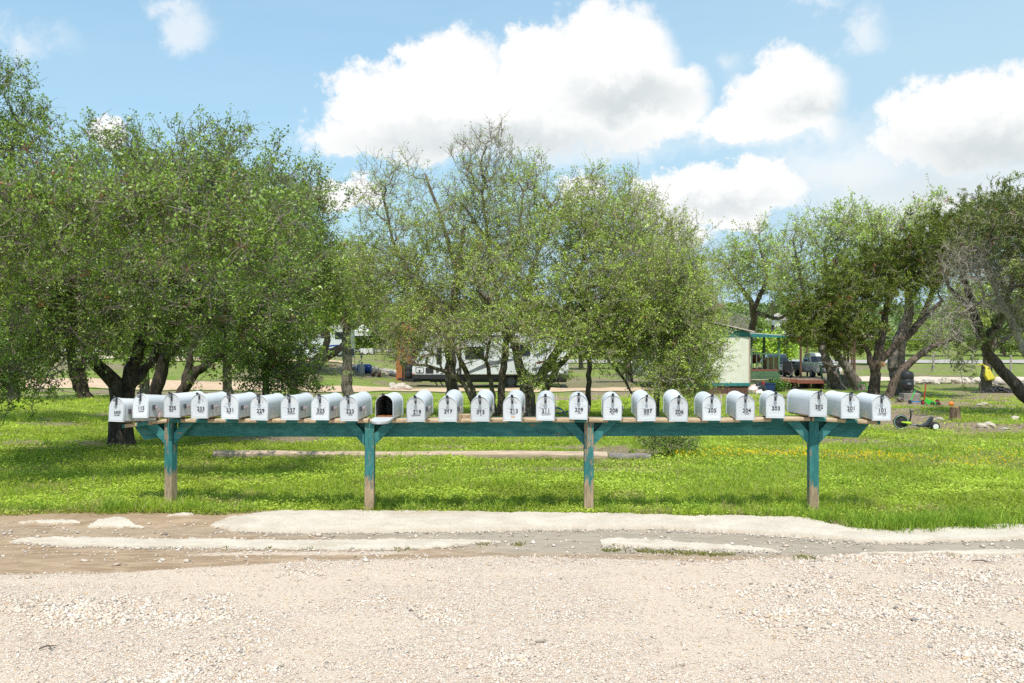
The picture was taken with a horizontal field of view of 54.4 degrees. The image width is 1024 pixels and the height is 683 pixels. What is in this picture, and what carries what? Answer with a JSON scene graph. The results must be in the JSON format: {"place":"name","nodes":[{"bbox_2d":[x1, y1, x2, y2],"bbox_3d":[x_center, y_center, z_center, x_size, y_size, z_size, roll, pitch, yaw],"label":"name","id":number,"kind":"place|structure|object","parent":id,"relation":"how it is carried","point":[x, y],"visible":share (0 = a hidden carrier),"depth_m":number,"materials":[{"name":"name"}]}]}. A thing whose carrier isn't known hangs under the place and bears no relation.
{"place":"outdoors","nodes":[
{"label":"outdoors","id":0,"kind":"place"},
{"bbox_2d":[0,510,1023,682],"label":"gravel road","id":1,"kind":"structure","parent":0,"point":[27,565],"depth_m":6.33,"materials":[{"name":"beige gravel"}]},
{"bbox_2d":[87,516,143,528],"bbox_3d":[-3.494,1.631,8.931,0.522,0.064,0.442,0,0,0],"label":"concrete patch","id":2,"kind":"object","parent":1,"relation":"on","point":[117,522],"visible":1,"depth_m":8.85,"materials":[{"name":"beige concrete"}]},
{"bbox_2d":[9,536,500,550],"bbox_3d":[-2.107,1.641,8.047,4.022,0.051,0.527,0,0,1],"label":"concrete strip","id":3,"kind":"object","parent":1,"relation":"on","point":[364,544],"visible":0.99,"depth_m":8.05,"materials":[{"name":"beige concrete"}]},
{"bbox_2d":[0,520,1022,565],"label":"gravel scatter","id":4,"kind":"object","parent":1,"relation":"on","point":[425,554],"visible":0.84,"depth_m":7.84,"materials":[{"name":"gravel"}]},
{"bbox_2d":[11,527,1023,554],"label":"concrete crumbs","id":5,"kind":"object","parent":1,"relation":"on","point":[737,551],"visible":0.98,"depth_m":8.06,"materials":[{"name":"concrete"}]},
{"bbox_2d":[223,541,955,559],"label":"roadside weeds","id":6,"kind":"object","parent":1,"relation":"on","point":[646,550],"visible":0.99,"depth_m":7.72,"materials":[{"name":"green plant"}]},
{"bbox_2d":[210,509,1023,544],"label":"concrete kerb","id":7,"kind":"structure","parent":1,"relation":"on","point":[328,521],"depth_m":8.77,"materials":[{"name":"beige concrete"}]},
{"bbox_2d":[600,537,777,552],"bbox_3d":[1.408,1.638,7.986,1.450,0.052,0.354,0,0,13],"label":"concrete strip","id":8,"kind":"object","parent":1,"relation":"on","point":[658,543],"visible":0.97,"depth_m":7.96,"materials":[{"name":"beige concrete"}]},
{"bbox_2d":[855,548,1023,556],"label":"concrete strip","id":9,"kind":"object","parent":1,"relation":"on","point":[995,552],"visible":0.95,"depth_m":7.62,"materials":[{"name":"beige concrete"}]},
{"bbox_2d":[0,315,1023,533],"bbox_3d":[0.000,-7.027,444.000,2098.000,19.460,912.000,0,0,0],"label":"ground","id":10,"kind":"structure","parent":0,"point":[862,369],"depth_m":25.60,"materials":[{"name":"green plant"}]},
{"bbox_2d":[0,48,122,330],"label":"oak tree","id":11,"kind":"object","parent":10,"relation":"on","point":[17,125],"visible":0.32,"depth_m":22.02,"materials":[{"name":"green plant"}]},
{"bbox_2d":[0,270,150,398],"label":"oak tree","id":12,"kind":"object","parent":10,"relation":"on","point":[81,385],"visible":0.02,"depth_m":41.80,"materials":[{"name":"green plant"}]},
{"bbox_2d":[94,302,200,393],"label":"oak tree","id":13,"kind":"object","parent":10,"relation":"on","point":[144,386],"visible":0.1,"depth_m":39.75,"materials":[{"name":"green plant"}]},
{"bbox_2d":[0,106,330,446],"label":"oak tree","id":14,"kind":"object","parent":10,"relation":"on","point":[72,242],"visible":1,"depth_m":12.56,"materials":[{"name":"green plant"}]},
{"bbox_2d":[100,103,339,419],"bbox_3d":[-5.566,-1.300,18.659,4.607,6.459,4.368,0,0,0],"label":"oak tree","id":15,"kind":"object","parent":10,"relation":"on","point":[158,381],"visible":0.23,"depth_m":18.34,"materials":[{"name":"green plant"}]},
{"bbox_2d":[182,298,266,393],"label":"oak tree","id":16,"kind":"object","parent":10,"relation":"on","point":[226,370],"visible":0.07,"depth_m":43.82,"materials":[{"name":"green plant"}]},
{"bbox_2d":[166,194,333,424],"bbox_3d":[-5.588,-0.703,21.722,3.962,5.470,3.328,0,0,42],"label":"oak tree","id":17,"kind":"object","parent":10,"relation":"on","point":[186,384],"visible":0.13,"depth_m":21.17,"materials":[{"name":"green plant"}]},
{"bbox_2d":[214,156,363,396],"bbox_3d":[-4.982,-1.167,22.235,3.506,6.254,3.682,0,0,-26],"label":"oak tree","id":18,"kind":"object","parent":10,"relation":"on","point":[293,384],"visible":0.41,"depth_m":21.91,"materials":[{"name":"green plant"}]},
{"bbox_2d":[294,326,354,356],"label":"motorhome","id":19,"kind":"object","parent":10,"relation":"on","point":[334,342],"visible":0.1,"depth_m":82.00,"materials":[{"name":"white metal"}]},
{"bbox_2d":[291,236,391,370],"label":"oak tree","id":20,"kind":"object","parent":10,"relation":"on","point":[337,349],"visible":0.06,"depth_m":61.54,"materials":[{"name":"green plant"}]},
{"bbox_2d":[0,376,686,392],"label":"dirt drive","id":21,"kind":"structure","parent":10,"relation":"on","point":[171,384],"depth_m":52.27,"materials":[{"name":"beige soil"}]},
{"bbox_2d":[303,235,397,396],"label":"oak tree","id":22,"kind":"object","parent":10,"relation":"on","point":[346,385],"visible":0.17,"depth_m":37.82,"materials":[{"name":"green plant"}]},
{"bbox_2d":[351,310,394,354],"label":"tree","id":23,"kind":"object","parent":10,"relation":"on","point":[365,344],"visible":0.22,"depth_m":98.85,"materials":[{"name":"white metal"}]},
{"bbox_2d":[322,139,491,394],"bbox_3d":[-2.736,-1.656,25.903,4.992,7.547,5.128,0,0,0],"label":"oak tree","id":24,"kind":"object","parent":10,"relation":"on","point":[405,284],"visible":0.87,"depth_m":25.94,"materials":[{"name":"green plant"}]},
{"bbox_2d":[212,450,607,460],"bbox_3d":[-1.472,1.642,14.283,5.668,0.168,0.186,0,0,2],"label":"log","id":25,"kind":"object","parent":10,"relation":"on","point":[509,454],"visible":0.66,"depth_m":14.24,"materials":[{"name":"brown wood"}]},
{"bbox_2d":[363,275,492,403],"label":"oak tree","id":26,"kind":"object","parent":10,"relation":"on","point":[471,393],"visible":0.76,"depth_m":24.77,"materials":[{"name":"green plant"}]},
{"bbox_2d":[443,269,519,416],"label":"oak tree","id":27,"kind":"object","parent":10,"relation":"on","point":[486,363],"visible":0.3,"depth_m":25.02,"materials":[{"name":"green plant"}]},
{"bbox_2d":[398,332,568,387],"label":"travel trailer","id":28,"kind":"object","parent":10,"relation":"on","point":[477,370],"visible":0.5,"depth_m":54.99,"materials":[{"name":"metal"}]},
{"bbox_2d":[427,111,553,416],"bbox_3d":[-0.438,-1.965,25.609,3.560,8.111,3.241,0,0,0],"label":"oak tree","id":29,"kind":"object","parent":10,"relation":"on","point":[486,236],"visible":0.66,"depth_m":25.61,"materials":[{"name":"green plant"}]},
{"bbox_2d":[122,414,879,512],"bbox_3d":[-0.200,1.223,9.619,7.382,1.054,0.546,0,0,4],"label":"mailbox rack","id":30,"kind":"object","parent":10,"relation":"on","point":[812,432],"visible":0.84,"depth_m":9.54,"materials":[{"name":"teal paint"}]},
{"bbox_2d":[108,396,155,421],"bbox_3d":[-3.794,0.676,9.955,0.196,0.258,0.534,0,-4,19],"label":"mailbox","id":31,"kind":"object","parent":30,"relation":"on","point":[120,409],"visible":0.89,"depth_m":9.77,"materials":[{"name":"white metal"}]},
{"bbox_2d":[108,398,124,421],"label":"door","id":32,"kind":"structure","parent":31,"relation":"in","point":[117,405],"depth_m":9.75,"materials":[{"name":"white metal"}]},
{"bbox_2d":[132,392,170,417],"bbox_3d":[-3.559,0.638,9.950,0.196,0.258,0.534,-1,-5,18],"label":"mailbox","id":33,"kind":"object","parent":30,"relation":"on","point":[147,406],"visible":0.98,"depth_m":9.77,"materials":[{"name":"white metal"}]},
{"bbox_2d":[132,394,148,417],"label":"door","id":34,"kind":"structure","parent":33,"relation":"in","point":[141,401],"depth_m":9.74,"materials":[{"name":"white metal"}]},
{"bbox_2d":[164,391,203,417],"bbox_3d":[-3.262,0.615,9.933,0.196,0.258,0.534,0,0,13],"label":"mailbox","id":35,"kind":"object","parent":30,"relation":"on","point":[177,405],"visible":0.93,"depth_m":9.74,"materials":[{"name":"white metal"}]},
{"bbox_2d":[164,393,180,417],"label":"door","id":36,"kind":"structure","parent":35,"relation":"in","point":[172,402],"depth_m":9.72,"materials":[{"name":"white metal"}]},
{"bbox_2d":[191,391,226,417],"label":"mailbox","id":37,"kind":"object","parent":30,"relation":"on","point":[207,405],"visible":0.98,"depth_m":9.64,"materials":[{"name":"white metal"}]},
{"bbox_2d":[191,394,208,417],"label":"door","id":38,"kind":"structure","parent":37,"relation":"in","point":[199,403],"depth_m":9.63,"materials":[{"name":"white metal"}]},
{"bbox_2d":[221,392,255,418],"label":"mailbox","id":39,"kind":"object","parent":30,"relation":"on","point":[235,406],"visible":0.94,"depth_m":9.58,"materials":[{"name":"white metal"}]},
{"bbox_2d":[221,394,238,418],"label":"door","id":40,"kind":"structure","parent":39,"relation":"in","point":[229,403],"depth_m":9.56,"materials":[{"name":"white metal"}]},
{"bbox_2d":[250,393,283,420],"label":"mailbox","id":41,"kind":"object","parent":30,"relation":"on","point":[265,407],"visible":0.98,"depth_m":9.51,"materials":[{"name":"white metal"}]},
{"bbox_2d":[250,396,268,420],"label":"door","id":42,"kind":"structure","parent":41,"relation":"in","point":[259,406],"depth_m":9.50,"materials":[{"name":"white metal"}]},
{"bbox_2d":[281,393,313,419],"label":"mailbox","id":43,"kind":"object","parent":30,"relation":"on","point":[296,407],"visible":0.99,"depth_m":9.44,"materials":[{"name":"white metal"}]},
{"bbox_2d":[281,395,298,419],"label":"door","id":44,"kind":"structure","parent":43,"relation":"in","point":[289,404],"depth_m":9.43,"materials":[{"name":"white metal"}]},
{"bbox_2d":[311,392,342,419],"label":"mailbox","id":45,"kind":"object","parent":30,"relation":"on","point":[325,407],"visible":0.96,"depth_m":9.38,"materials":[{"name":"white metal"}]},
{"bbox_2d":[311,395,329,419],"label":"door","id":46,"kind":"structure","parent":45,"relation":"in","point":[320,405],"depth_m":9.37,"materials":[{"name":"white metal"}]},
{"bbox_2d":[340,391,372,420],"bbox_3d":[-1.486,0.609,9.520,0.196,0.258,0.534,-1,2,8],"label":"mailbox","id":47,"kind":"object","parent":30,"relation":"on","point":[356,407],"visible":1,"depth_m":9.32,"materials":[{"name":"white metal"}]},
{"bbox_2d":[340,396,358,420],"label":"door","id":48,"kind":"structure","parent":47,"relation":"in","point":[349,411],"depth_m":9.31,"materials":[{"name":"white metal"}]},
{"bbox_2d":[371,392,403,423],"bbox_3d":[-1.181,0.615,9.400,0.175,0.276,0.716,0,0,5],"label":"mailbox","id":49,"kind":"object","parent":30,"relation":"on","point":[388,408],"visible":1,"depth_m":9.48,"materials":[{"name":"white metal"}]},
{"bbox_2d":[406,390,432,421],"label":"mailbox","id":50,"kind":"object","parent":30,"relation":"on","point":[419,406],"visible":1,"depth_m":9.27,"materials":[{"name":"white metal"}]},
{"bbox_2d":[406,396,425,421],"bbox_3d":[-0.898,0.629,9.251,0.175,0.238,0.065,0,5,4],"label":"door","id":51,"kind":"structure","parent":50,"relation":"in","point":[415,407],"depth_m":9.27,"materials":[{"name":"white metal"}]},
{"bbox_2d":[438,389,462,421],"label":"mailbox","id":52,"kind":"object","parent":30,"relation":"on","point":[450,406],"visible":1,"depth_m":9.27,"materials":[{"name":"white metal"}]},
{"bbox_2d":[438,396,456,421],"bbox_3d":[-0.598,0.630,9.250,0.175,0.238,0.065,1,5,4],"label":"door","id":53,"kind":"structure","parent":52,"relation":"in","point":[447,407],"depth_m":9.27,"materials":[{"name":"white metal"}]},
{"bbox_2d":[471,389,493,421],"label":"mailbox","id":54,"kind":"object","parent":30,"relation":"on","point":[482,406],"visible":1,"depth_m":9.27,"materials":[{"name":"white metal"}]},
{"bbox_2d":[471,396,489,421],"bbox_3d":[-0.296,0.628,9.250,0.175,0.238,0.065,0,5,4],"label":"door","id":55,"kind":"structure","parent":54,"relation":"in","point":[480,407],"depth_m":9.27,"materials":[{"name":"white metal"}]},
{"bbox_2d":[503,390,524,420],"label":"mailbox","id":56,"kind":"object","parent":30,"relation":"on","point":[514,405],"visible":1,"depth_m":9.27,"materials":[{"name":"white metal"}]},
{"bbox_2d":[503,396,521,420],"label":"door","id":57,"kind":"structure","parent":56,"relation":"in","point":[512,406],"depth_m":9.27,"materials":[{"name":"white metal"}]},
{"bbox_2d":[536,390,556,420],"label":"mailbox","id":58,"kind":"object","parent":30,"relation":"on","point":[546,408],"visible":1,"depth_m":9.27,"materials":[{"name":"white metal"}]},
{"bbox_2d":[536,395,554,420],"bbox_3d":[0.308,0.616,9.255,0.175,0.238,0.065,0,3,3],"label":"door","id":59,"kind":"structure","parent":58,"relation":"in","point":[545,405],"depth_m":9.27,"materials":[{"name":"white metal"}]},
{"bbox_2d":[569,392,589,419],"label":"mailbox","id":60,"kind":"object","parent":30,"relation":"on","point":[579,407],"visible":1,"depth_m":9.30,"materials":[{"name":"white metal"}]},
{"bbox_2d":[569,394,587,419],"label":"door","id":61,"kind":"structure","parent":60,"relation":"in","point":[578,404],"depth_m":9.30,"materials":[{"name":"white metal"}]},
{"bbox_2d":[601,391,623,419],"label":"mailbox","id":62,"kind":"object","parent":30,"relation":"on","point":[612,407],"visible":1,"depth_m":9.27,"materials":[{"name":"white metal"}]},
{"bbox_2d":[603,395,621,419],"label":"door","id":63,"kind":"structure","parent":62,"relation":"in","point":[612,405],"depth_m":9.27,"materials":[{"name":"white metal"}]},
{"bbox_2d":[631,390,656,420],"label":"mailbox","id":64,"kind":"object","parent":30,"relation":"on","point":[643,406],"visible":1,"depth_m":9.27,"materials":[{"name":"white metal"}]},
{"bbox_2d":[637,396,655,420],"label":"door","id":65,"kind":"structure","parent":64,"relation":"in","point":[646,406],"depth_m":9.27,"materials":[{"name":"white metal"}]},
{"bbox_2d":[663,389,688,421],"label":"mailbox","id":66,"kind":"object","parent":30,"relation":"on","point":[675,407],"visible":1,"depth_m":9.27,"materials":[{"name":"white metal"}]},
{"bbox_2d":[669,396,687,421],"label":"door","id":67,"kind":"structure","parent":66,"relation":"in","point":[678,407],"depth_m":9.27,"materials":[{"name":"white metal"}]},
{"bbox_2d":[694,391,721,420],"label":"mailbox","id":68,"kind":"object","parent":30,"relation":"on","point":[707,406],"visible":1,"depth_m":9.27,"materials":[{"name":"white metal"}]},
{"bbox_2d":[702,395,720,420],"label":"door","id":69,"kind":"structure","parent":68,"relation":"in","point":[711,405],"depth_m":9.27,"materials":[{"name":"white metal"}]},
{"bbox_2d":[726,391,754,419],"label":"mailbox","id":70,"kind":"object","parent":30,"relation":"on","point":[740,406],"visible":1,"depth_m":9.27,"materials":[{"name":"white metal"}]},
{"bbox_2d":[735,395,754,419],"bbox_3d":[2.169,0.615,9.256,0.175,0.238,0.065,0,2,1],"label":"door","id":71,"kind":"structure","parent":70,"relation":"in","point":[744,405],"depth_m":9.27,"materials":[{"name":"white metal"}]},
{"bbox_2d":[759,390,785,417],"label":"mailbox","id":72,"kind":"object","parent":30,"relation":"on","point":[772,404],"visible":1,"depth_m":9.31,"materials":[{"name":"white metal"}]},
{"bbox_2d":[765,393,784,417],"bbox_3d":[2.461,0.598,9.290,0.175,0.238,0.065,1,0,7],"label":"door","id":73,"kind":"structure","parent":72,"relation":"in","point":[775,403],"depth_m":9.30,"materials":[{"name":"white metal"}]},
{"bbox_2d":[786,389,826,416],"bbox_3d":[2.836,0.575,9.520,0.196,0.258,0.534,1,0,-10],"label":"mailbox","id":74,"kind":"object","parent":30,"relation":"on","point":[807,403],"visible":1,"depth_m":9.36,"materials":[{"name":"white metal"}]},
{"bbox_2d":[809,391,826,416],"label":"door","id":75,"kind":"structure","parent":74,"relation":"in","point":[817,400],"depth_m":9.30,"materials":[{"name":"white metal"}]},
{"bbox_2d":[825,390,859,417],"bbox_3d":[3.163,0.592,9.521,0.196,0.258,0.534,0,0,-2],"label":"mailbox","id":76,"kind":"object","parent":30,"relation":"on","point":[842,405],"visible":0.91,"depth_m":9.31,"materials":[{"name":"white metal"}]},
{"bbox_2d":[840,393,859,417],"bbox_3d":[3.159,0.600,9.289,0.175,0.238,0.065,0,0,-2],"label":"door","id":77,"kind":"structure","parent":76,"relation":"in","point":[849,403],"depth_m":9.30,"materials":[{"name":"white metal"}]},
{"bbox_2d":[856,392,890,420],"bbox_3d":[3.452,0.609,9.491,0.196,0.258,0.534,-1,0,0],"label":"mailbox","id":78,"kind":"object","parent":30,"relation":"on","point":[873,407],"visible":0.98,"depth_m":9.28,"materials":[{"name":"white metal"}]},
{"bbox_2d":[871,395,890,420],"bbox_3d":[3.441,0.618,9.260,0.175,0.238,0.065,-1,0,0],"label":"door","id":79,"kind":"structure","parent":78,"relation":"in","point":[880,405],"depth_m":9.27,"materials":[{"name":"white metal"}]},
{"bbox_2d":[75,296,1021,344],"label":"distant woods","id":80,"kind":"object","parent":10,"relation":"on","point":[892,322],"visible":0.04,"depth_m":248.12,"materials":[{"name":"green plant"}]},
{"bbox_2d":[444,144,711,416],"bbox_3d":[1.473,-1.381,23.339,6.187,6.803,4.331,0,0,0],"label":"oak tree","id":81,"kind":"object","parent":10,"relation":"on","point":[576,286],"visible":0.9,"depth_m":22.91,"materials":[{"name":"green plant"}]},
{"bbox_2d":[541,298,678,391],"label":"oak tree","id":82,"kind":"object","parent":10,"relation":"on","point":[547,386],"visible":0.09,"depth_m":23.92,"materials":[{"name":"green plant"}]},
{"bbox_2d":[585,165,741,413],"bbox_3d":[3.600,-1.312,25.739,3.942,6.684,4.877,0,0,0],"label":"oak tree","id":83,"kind":"object","parent":10,"relation":"on","point":[669,226],"visible":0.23,"depth_m":25.29,"materials":[{"name":"green plant"}]},
{"bbox_2d":[594,223,742,416],"bbox_3d":[3.698,-0.325,22.243,3.334,4.601,2.932,0,0,36],"label":"oak tree","id":84,"kind":"object","parent":10,"relation":"on","point":[690,351],"visible":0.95,"depth_m":21.70,"materials":[{"name":"green plant"}]},
{"bbox_2d":[630,436,711,455],"bbox_3d":[2.205,1.439,14.461,1.224,0.619,0.964,0,0,38],"label":"shrub","id":85,"kind":"object","parent":10,"relation":"on","point":[666,444],"visible":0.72,"depth_m":14.32,"materials":[{"name":"green plant"}]},
{"bbox_2d":[632,320,754,393],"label":"mobile home","id":86,"kind":"object","parent":10,"relation":"on","point":[738,377],"visible":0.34,"depth_m":48.00,"materials":[{"name":"beige metal"}]},
{"bbox_2d":[704,206,815,342],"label":"oak tree","id":87,"kind":"object","parent":10,"relation":"on","point":[744,269],"visible":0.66,"depth_m":59.76,"materials":[{"name":"green plant"}]},
{"bbox_2d":[739,316,780,362],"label":"oak tree","id":88,"kind":"object","parent":10,"relation":"on","point":[761,322],"visible":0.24,"depth_m":118.86,"materials":[{"name":"green plant"}]},
{"bbox_2d":[750,332,788,378],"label":"porch","id":89,"kind":"object","parent":10,"relation":"on","point":[758,373],"visible":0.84,"depth_m":50.45,"materials":[{"name":"green paint"}]},
{"bbox_2d":[753,327,799,364],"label":"oak tree","id":90,"kind":"object","parent":10,"relation":"on","point":[770,345],"visible":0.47,"depth_m":94.56,"materials":[{"name":"green plant"}]},
{"bbox_2d":[791,378,825,388],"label":"picnic table","id":91,"kind":"object","parent":10,"relation":"on","point":[808,382],"visible":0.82,"depth_m":52.90,"materials":[{"name":"red wood"}]},
{"bbox_2d":[756,187,898,389],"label":"oak tree","id":92,"kind":"object","parent":10,"relation":"on","point":[832,373],"visible":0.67,"depth_m":52.76,"materials":[{"name":"green plant"}]},
{"bbox_2d":[653,443,1023,465],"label":"yellow wildflowers","id":93,"kind":"object","parent":10,"relation":"on","point":[793,451],"visible":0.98,"depth_m":13.72,"materials":[{"name":"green plant"}]},
{"bbox_2d":[808,173,953,389],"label":"oak tree","id":94,"kind":"object","parent":10,"relation":"on","point":[854,379],"visible":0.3,"depth_m":51.74,"materials":[{"name":"green plant"}]},
{"bbox_2d":[751,376,1023,381],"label":"gravel drive","id":95,"kind":"structure","parent":10,"relation":"on","point":[883,379],"depth_m":68.62,"materials":[{"name":"beige gravel"}]},
{"bbox_2d":[792,353,841,376],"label":"pickup truck","id":96,"kind":"object","parent":95,"relation":"on","point":[812,369],"visible":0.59,"depth_m":70.58,"materials":[{"name":"white paint"}]},
{"bbox_2d":[771,185,1009,399],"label":"cedar tree","id":97,"kind":"object","parent":10,"relation":"on","point":[890,265],"visible":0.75,"depth_m":40.57,"materials":[{"name":"green plant"}]},
{"bbox_2d":[839,224,971,395],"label":"oak tree","id":98,"kind":"object","parent":10,"relation":"on","point":[896,360],"visible":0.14,"depth_m":45.78,"materials":[{"name":"green plant"}]},
{"bbox_2d":[893,408,939,429],"bbox_3d":[8.329,1.606,20.565,0.873,0.432,0.442,0,0,7],"label":"tricycle","id":99,"kind":"object","parent":10,"relation":"on","point":[901,421],"visible":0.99,"depth_m":20.57,"materials":[{"name":"plastic"}]},
{"bbox_2d":[895,316,959,355],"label":"oak tree","id":100,"kind":"object","parent":10,"relation":"on","point":[915,343],"visible":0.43,"depth_m":148.67,"materials":[{"name":"green plant"}]},
{"bbox_2d":[905,225,1023,373],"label":"dead tree","id":101,"kind":"object","parent":10,"relation":"on","point":[1003,309],"visible":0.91,"depth_m":25.52,"materials":[{"name":"plant"}]},
{"bbox_2d":[927,272,1023,391],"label":"oak tree","id":102,"kind":"object","parent":10,"relation":"on","point":[984,384],"visible":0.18,"depth_m":49.78,"materials":[{"name":"green plant"}]},
{"bbox_2d":[931,170,1023,403],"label":"cedar tree","id":103,"kind":"object","parent":10,"relation":"on","point":[1004,219],"visible":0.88,"depth_m":26.13,"materials":[{"name":"green plant"}]},
{"bbox_2d":[955,317,1022,355],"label":"oak tree","id":104,"kind":"object","parent":10,"relation":"on","point":[1010,347],"visible":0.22,"depth_m":149.91,"materials":[{"name":"green plant"}]},
{"bbox_2d":[0,0,1023,312],"label":"sky","id":105,"kind":"structure","parent":0,"point":[743,108],"materials":[{"name":"blue"}]},
{"bbox_2d":[56,349,1023,363],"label":"road","id":106,"kind":"structure","parent":0,"point":[863,361],"depth_m":127.01,"materials":[{"name":"grey asphalt"}]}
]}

